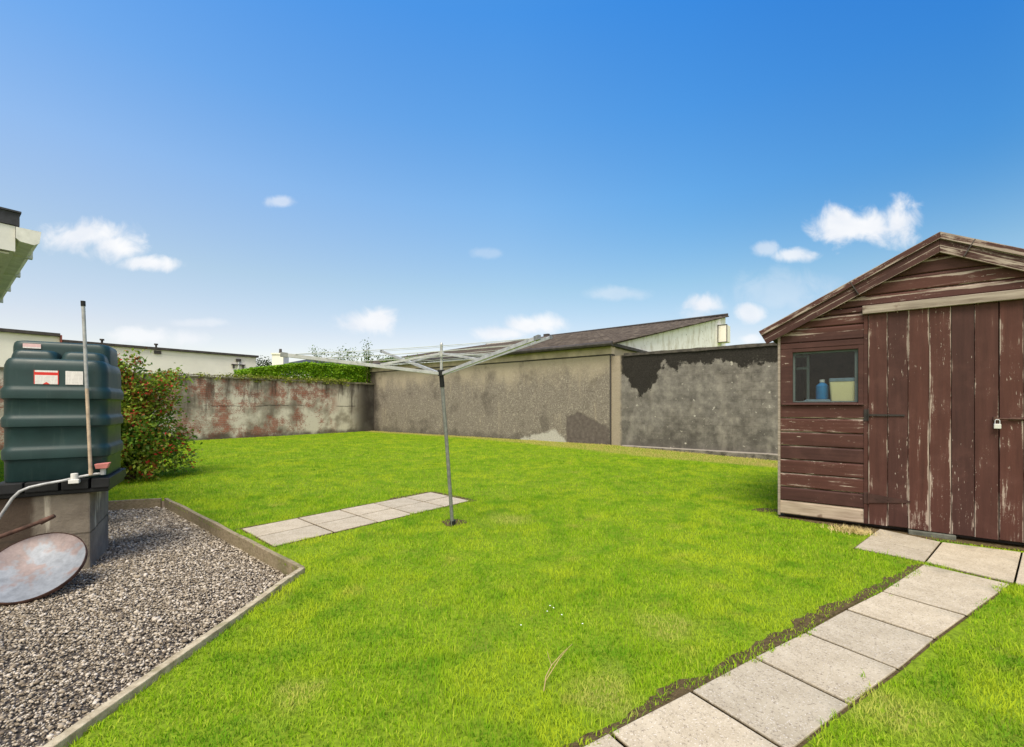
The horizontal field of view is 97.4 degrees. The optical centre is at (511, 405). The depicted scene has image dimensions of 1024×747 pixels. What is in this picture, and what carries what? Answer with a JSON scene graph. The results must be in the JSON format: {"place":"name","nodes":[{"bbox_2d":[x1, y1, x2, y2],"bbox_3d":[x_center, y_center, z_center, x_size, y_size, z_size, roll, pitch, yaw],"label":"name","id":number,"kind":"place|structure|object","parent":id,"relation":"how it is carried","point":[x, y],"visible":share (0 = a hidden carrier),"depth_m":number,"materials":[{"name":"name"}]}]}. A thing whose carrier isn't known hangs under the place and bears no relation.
{"place":"outdoors","nodes":[
{"label":"outdoors","id":0,"kind":"place"},
{"bbox_2d":[0,506,286,746],"bbox_3d":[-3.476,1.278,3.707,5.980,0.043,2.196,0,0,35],"label":"gravel","id":1,"kind":"structure","parent":0,"point":[119,564],"depth_m":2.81,"materials":[{"name":"grey gravel"}]},
{"bbox_2d":[0,514,87,605],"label":"satellite dish","id":2,"kind":"object","parent":1,"relation":"on","point":[36,567],"visible":0.99,"depth_m":3.12,"materials":[{"name":"metal"}]},
{"bbox_2d":[0,491,107,568],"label":"block plinth","id":3,"kind":"structure","parent":1,"relation":"on","point":[83,517],"depth_m":3.46,"materials":[{"name":"concrete"}]},
{"bbox_2d":[0,301,125,518],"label":"oil tank","id":4,"kind":"object","parent":3,"relation":"on","point":[61,420],"visible":1,"depth_m":3.45,"materials":[{"name":"green plastic"}]},
{"bbox_2d":[0,431,1023,746],"bbox_3d":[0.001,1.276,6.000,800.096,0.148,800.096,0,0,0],"label":"lawn","id":5,"kind":"structure","parent":0,"point":[928,653],"depth_m":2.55,"materials":[{"name":"plant"}]},
{"bbox_2d":[0,207,40,302],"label":"house","id":6,"kind":"structure","parent":5,"relation":"on","point":[18,245],"depth_m":3.98,"materials":[{"name":"paint"}]},
{"bbox_2d":[0,328,258,377],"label":"flat roofed building","id":7,"kind":"structure","parent":5,"relation":"on","point":[196,361],"depth_m":19.64,"materials":[{"name":"white paint"}]},
{"bbox_2d":[108,498,161,509],"bbox_3d":[-6.535,1.264,4.933,4.465,0.192,0.041,0,0,-20],"label":"edging board","id":8,"kind":"object","parent":5,"relation":"on","point":[131,504],"visible":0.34,"depth_m":5.58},
{"bbox_2d":[118,346,207,482],"bbox_3d":[-6.275,0.212,7.371,2.104,2.331,2.006,0,0,0],"label":"fuchsia bush","id":9,"kind":"object","parent":5,"relation":"on","point":[146,443],"visible":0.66,"depth_m":7.28,"materials":[{"name":"green leaves"},{"name":"bark"},{"name":"red flower petals"}]},
{"bbox_2d":[42,567,304,746],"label":"edging board","id":10,"kind":"object","parent":5,"relation":"on","point":[106,709],"visible":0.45,"depth_m":1.97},
{"bbox_2d":[0,367,373,450],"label":"garden wall","id":11,"kind":"structure","parent":5,"relation":"on","point":[227,407],"depth_m":17.28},
{"bbox_2d":[155,368,352,386],"bbox_3d":[-9.374,-1.036,17.386,0.574,0.502,7.361,0,0,38],"label":"ivy","id":12,"kind":"object","parent":11,"relation":"on","point":[309,379],"visible":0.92,"depth_m":17.52,"materials":[{"name":"green plant"}]},
{"bbox_2d":[164,498,303,574],"bbox_3d":[-2.952,1.263,4.476,3.748,0.194,0.043,0,0,40],"label":"edging board","id":13,"kind":"object","parent":5,"relation":"on","point":[269,557],"visible":0.51,"depth_m":4.05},
{"bbox_2d":[256,355,271,366],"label":"tree","id":14,"kind":"object","parent":5,"relation":"on","point":[263,361],"visible":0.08,"depth_m":43.38,"materials":[{"name":"green plant"}]},
{"bbox_2d":[234,361,370,382],"bbox_3d":[-8.739,-0.346,19.902,1.880,3.102,5.996,0,0,38],"label":"hedge","id":15,"kind":"object","parent":5,"relation":"on","point":[314,370],"visible":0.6,"depth_m":18.97,"materials":[{"name":"green plant"}]},
{"bbox_2d":[264,349,343,377],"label":"house","id":16,"kind":"structure","parent":5,"relation":"on","point":[277,359],"depth_m":40.20,"materials":[{"name":"paint"}]},
{"bbox_2d":[309,345,328,377],"bbox_3d":[-9.972,-0.956,23.340,0.930,4.314,1.410,0,0,0],"label":"shrub","id":17,"kind":"object","parent":5,"relation":"on","point":[323,362],"visible":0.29,"depth_m":23.25,"materials":[{"name":"green plant"}]},
{"bbox_2d":[331,346,344,364],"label":"shrub","id":18,"kind":"object","parent":5,"relation":"on","point":[339,355],"visible":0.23,"depth_m":22.58,"materials":[{"name":"green plant"}]},
{"bbox_2d":[336,347,359,375],"bbox_3d":[-7.858,-0.866,21.473,1.141,4.134,0.971,0,0,-17],"label":"shrub","id":19,"kind":"object","parent":5,"relation":"on","point":[350,355],"visible":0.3,"depth_m":21.45,"materials":[{"name":"green plant"}]},
{"bbox_2d":[242,498,466,546],"bbox_3d":[-1.572,1.202,5.005,0.807,0.001,2.428,0,0,39],"label":"slab bedding","id":20,"kind":"object","parent":5,"relation":"on","point":[338,531],"visible":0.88,"depth_m":4.46,"materials":[{"name":"soil"}]},
{"bbox_2d":[243,518,312,536],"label":"paving slab","id":21,"kind":"structure","parent":20,"relation":"on","point":[273,528],"depth_m":4.39,"materials":[{"name":"beige concrete"}]},
{"bbox_2d":[259,525,332,545],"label":"paving slab","id":22,"kind":"structure","parent":20,"relation":"on","point":[289,536],"depth_m":4.13,"materials":[{"name":"beige concrete"}]},
{"bbox_2d":[299,510,355,524],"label":"paving slab","id":23,"kind":"structure","parent":20,"relation":"on","point":[326,517],"depth_m":4.79,"materials":[{"name":"beige concrete"}]},
{"bbox_2d":[316,516,376,531],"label":"paving slab","id":24,"kind":"structure","parent":20,"relation":"on","point":[344,524],"depth_m":4.54,"materials":[{"name":"beige concrete"}]},
{"bbox_2d":[341,503,390,515],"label":"paving slab","id":25,"kind":"structure","parent":20,"relation":"on","point":[364,509],"depth_m":5.15,"materials":[{"name":"beige concrete"}]},
{"bbox_2d":[360,508,409,521],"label":"paving slab","id":26,"kind":"structure","parent":20,"relation":"on","point":[383,515],"depth_m":4.89,"materials":[{"name":"beige concrete"}]},
{"bbox_2d":[375,497,421,507],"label":"paving slab","id":27,"kind":"structure","parent":20,"relation":"on","point":[398,502],"depth_m":5.53,"materials":[{"name":"beige concrete"}]},
{"bbox_2d":[394,502,441,512],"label":"paving slab","id":28,"kind":"structure","parent":20,"relation":"on","point":[421,507],"depth_m":5.26,"materials":[{"name":"beige concrete"}]},
{"bbox_2d":[406,492,447,501],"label":"paving slab","id":29,"kind":"structure","parent":20,"relation":"on","point":[429,496],"depth_m":5.89,"materials":[{"name":"beige concrete"}]},
{"bbox_2d":[425,497,468,506],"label":"paving slab","id":30,"kind":"structure","parent":20,"relation":"on","point":[444,501],"depth_m":5.59,"materials":[{"name":"beige concrete"}]},
{"bbox_2d":[236,492,476,529],"bbox_3d":[-1.772,1.201,5.356,2.621,0.006,0.906,0,0,-31],"label":"soil strip","id":31,"kind":"object","parent":5,"relation":"on","point":[460,497],"visible":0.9,"depth_m":5.74,"materials":[{"name":"brown soil"}]},
{"bbox_2d":[361,340,373,382],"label":"shrub","id":32,"kind":"object","parent":5,"relation":"on","point":[366,358],"visible":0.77,"depth_m":21.06,"materials":[{"name":"green plant"}]},
{"bbox_2d":[280,335,552,526],"bbox_3d":[-0.679,0.226,4.533,2.086,2.152,2.205,0,0,7],"label":"rotary airer","id":33,"kind":"object","parent":5,"relation":"on","point":[441,372],"visible":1,"depth_m":4.18,"materials":[{"name":"metal"}]},
{"bbox_2d":[441,519,466,525],"bbox_3d":[-0.605,1.200,4.607,0.276,0.002,0.285,0,0,32],"label":"soil patch","id":34,"kind":"object","parent":5,"relation":"on","point":[446,523],"visible":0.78,"depth_m":4.61,"materials":[{"name":"brown soil"}]},
{"bbox_2d":[319,313,729,444],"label":"outbuilding","id":35,"kind":"structure","parent":5,"relation":"on","point":[557,387],"depth_m":16.52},
{"bbox_2d":[371,353,435,365],"bbox_3d":[-4.899,-2.172,20.809,3.922,0.630,1.828,0,0,38],"label":"roof creeper","id":36,"kind":"object","parent":35,"relation":"on","point":[390,358],"visible":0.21,"depth_m":21.03,"materials":[{"name":"green plant"}]},
{"bbox_2d":[543,644,571,690],"bbox_3d":[0.177,1.160,2.038,0.081,0.043,0.367,0,0,26],"label":"dry stalk","id":37,"kind":"object","parent":5,"relation":"on","point":[553,667],"visible":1,"depth_m":1.98,"materials":[{"name":"beige plant"}]},
{"bbox_2d":[612,342,777,460],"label":"garden wall","id":38,"kind":"structure","parent":5,"relation":"on","point":[721,400],"depth_m":12.11,"materials":[{"name":"concrete"}]},
{"bbox_2d":[563,564,923,746],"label":"soil strip","id":39,"kind":"object","parent":5,"relation":"on","point":[677,693],"visible":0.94,"depth_m":2.13,"materials":[{"name":"brown soil"}]},
{"bbox_2d":[753,508,776,511],"bbox_3d":[2.921,1.203,5.164,0.254,0.001,0.250,0,0,44],"label":"soil patch","id":40,"kind":"object","parent":5,"relation":"on","point":[761,510],"visible":0.65,"depth_m":5.19,"materials":[{"name":"brown soil"}]},
{"bbox_2d":[612,578,1010,746],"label":"slab bedding","id":41,"kind":"object","parent":5,"relation":"on","point":[805,741],"visible":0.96,"depth_m":2.03,"materials":[{"name":"soil"}]},
{"bbox_2d":[584,734,622,746],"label":"paving slab","id":42,"kind":"structure","parent":41,"relation":"on","point":[606,741],"depth_m":1.59,"materials":[{"name":"beige concrete"}]},
{"bbox_2d":[613,692,776,746],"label":"paving slab","id":43,"kind":"structure","parent":41,"relation":"on","point":[689,719],"depth_m":1.66,"materials":[{"name":"beige concrete"}]},
{"bbox_2d":[693,659,847,746],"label":"paving slab","id":44,"kind":"structure","parent":41,"relation":"on","point":[778,707],"depth_m":1.81,"materials":[{"name":"beige concrete"}]},
{"bbox_2d":[756,633,895,703],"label":"paving slab","id":45,"kind":"structure","parent":41,"relation":"on","point":[834,670],"depth_m":2.06,"materials":[{"name":"beige concrete"}]},
{"bbox_2d":[808,610,932,668],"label":"paving slab","id":46,"kind":"structure","parent":41,"relation":"on","point":[889,644],"depth_m":2.32,"materials":[{"name":"beige concrete"}]},
{"bbox_2d":[848,592,964,638],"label":"paving slab","id":47,"kind":"structure","parent":41,"relation":"on","point":[920,618],"depth_m":2.57,"materials":[{"name":"beige concrete"}]},
{"bbox_2d":[883,565,1008,614],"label":"paving slab","id":48,"kind":"structure","parent":41,"relation":"on","point":[956,592],"depth_m":2.92,"materials":[{"name":"beige concrete"}]},
{"bbox_2d":[821,523,890,537],"bbox_3d":[3.199,1.169,4.264,0.589,0.058,0.333,0,0,23],"label":"dry tuft","id":49,"kind":"object","parent":5,"relation":"on","point":[850,529],"visible":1,"depth_m":4.25,"materials":[{"name":"plant"}]},
{"bbox_2d":[777,513,1023,550],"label":"soil patch","id":50,"kind":"object","parent":5,"relation":"on","point":[962,540],"visible":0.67,"depth_m":4.25,"materials":[{"name":"brown soil"}]},
{"bbox_2d":[759,231,1023,544],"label":"garden shed","id":51,"kind":"structure","parent":50,"relation":"on","point":[922,343],"depth_m":4.19,"materials":[{"name":"paint"}]},
{"bbox_2d":[795,355,809,400],"bbox_3d":[3.120,-0.276,4.851,0.150,0.520,0.020,0,0,38],"label":"window sash","id":52,"kind":"object","parent":51,"relation":"in","point":[808,375],"depth_m":4.81,"materials":[{"name":"grey wood"}]},
{"bbox_2d":[781,338,863,404],"bbox_3d":[3.188,-0.331,4.650,0.706,0.652,0.075,0,0,38],"label":"window","id":53,"kind":"structure","parent":51,"relation":"in","point":[788,351],"depth_m":4.66,"materials":[{"name":"paint"}]},
{"bbox_2d":[829,378,854,400],"bbox_3d":[3.408,-0.147,4.627,0.236,0.262,0.180,0,0,38],"label":"storage tub","id":54,"kind":"object","parent":51,"relation":"on","point":[842,389],"visible":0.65,"depth_m":4.57,"materials":[{"name":"beige plastic"}]},
{"bbox_2d":[864,301,997,539],"bbox_3d":[3.827,0.129,4.153,0.911,2.059,0.065,0,0,38],"label":"door","id":55,"kind":"structure","parent":51,"relation":"in","point":[943,361],"depth_m":4.11,"materials":[{"name":"paint"}]},
{"bbox_2d":[994,419,1000,428],"bbox_3d":[4.155,0.159,3.849,0.044,0.082,0.022,0,0,38],"label":"padlock","id":56,"kind":"object","parent":51,"relation":"hanging from","point":[997,426],"visible":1,"depth_m":3.84,"materials":[{"name":"metal"}]},
{"bbox_2d":[993,299,1023,542],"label":"door","id":57,"kind":"structure","parent":51,"relation":"in","point":[1011,312],"depth_m":3.82,"materials":[{"name":"paint"}]},
{"bbox_2d":[907,528,955,539],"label":"concrete block","id":58,"kind":"structure","parent":5,"relation":"on","point":[933,534],"depth_m":4.11,"materials":[{"name":"grey concrete"}]},
{"bbox_2d":[853,530,1022,585],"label":"slab bedding","id":59,"kind":"object","parent":5,"relation":"on","point":[940,543],"visible":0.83,"depth_m":3.46,"materials":[{"name":"soil"}]},
{"bbox_2d":[855,529,939,561],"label":"paving slab","id":60,"kind":"structure","parent":59,"relation":"on","point":[910,547],"depth_m":3.83,"materials":[{"name":"beige concrete"}]},
{"bbox_2d":[927,542,1020,582],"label":"paving slab","id":61,"kind":"structure","parent":59,"relation":"on","point":[999,564],"depth_m":3.46,"materials":[{"name":"beige concrete"}]},
{"bbox_2d":[1016,553,1023,585],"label":"paving slab","id":62,"kind":"structure","parent":59,"relation":"on","point":[1020,578],"depth_m":3.19,"materials":[{"name":"beige concrete"}]},
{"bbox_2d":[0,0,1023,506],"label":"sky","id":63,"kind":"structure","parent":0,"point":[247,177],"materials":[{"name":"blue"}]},
{"bbox_2d":[804,399,830,400],"bbox_3d":[3.250,-0.040,4.775,0.260,0.048,0.140,0,0,38],"label":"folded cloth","id":64,"kind":"object","parent":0,"point":[817,400],"visible":0.49,"depth_m":4.72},
{"bbox_2d":[816,380,827,398],"bbox_3d":[3.278,-0.169,4.754,0.110,0.205,0.110,0,0,38],"label":"bottle","id":65,"kind":"object","parent":64,"relation":"on","point":[821,389],"visible":0.94,"depth_m":4.71,"materials":[{"name":"blue plastic"}]}
]}

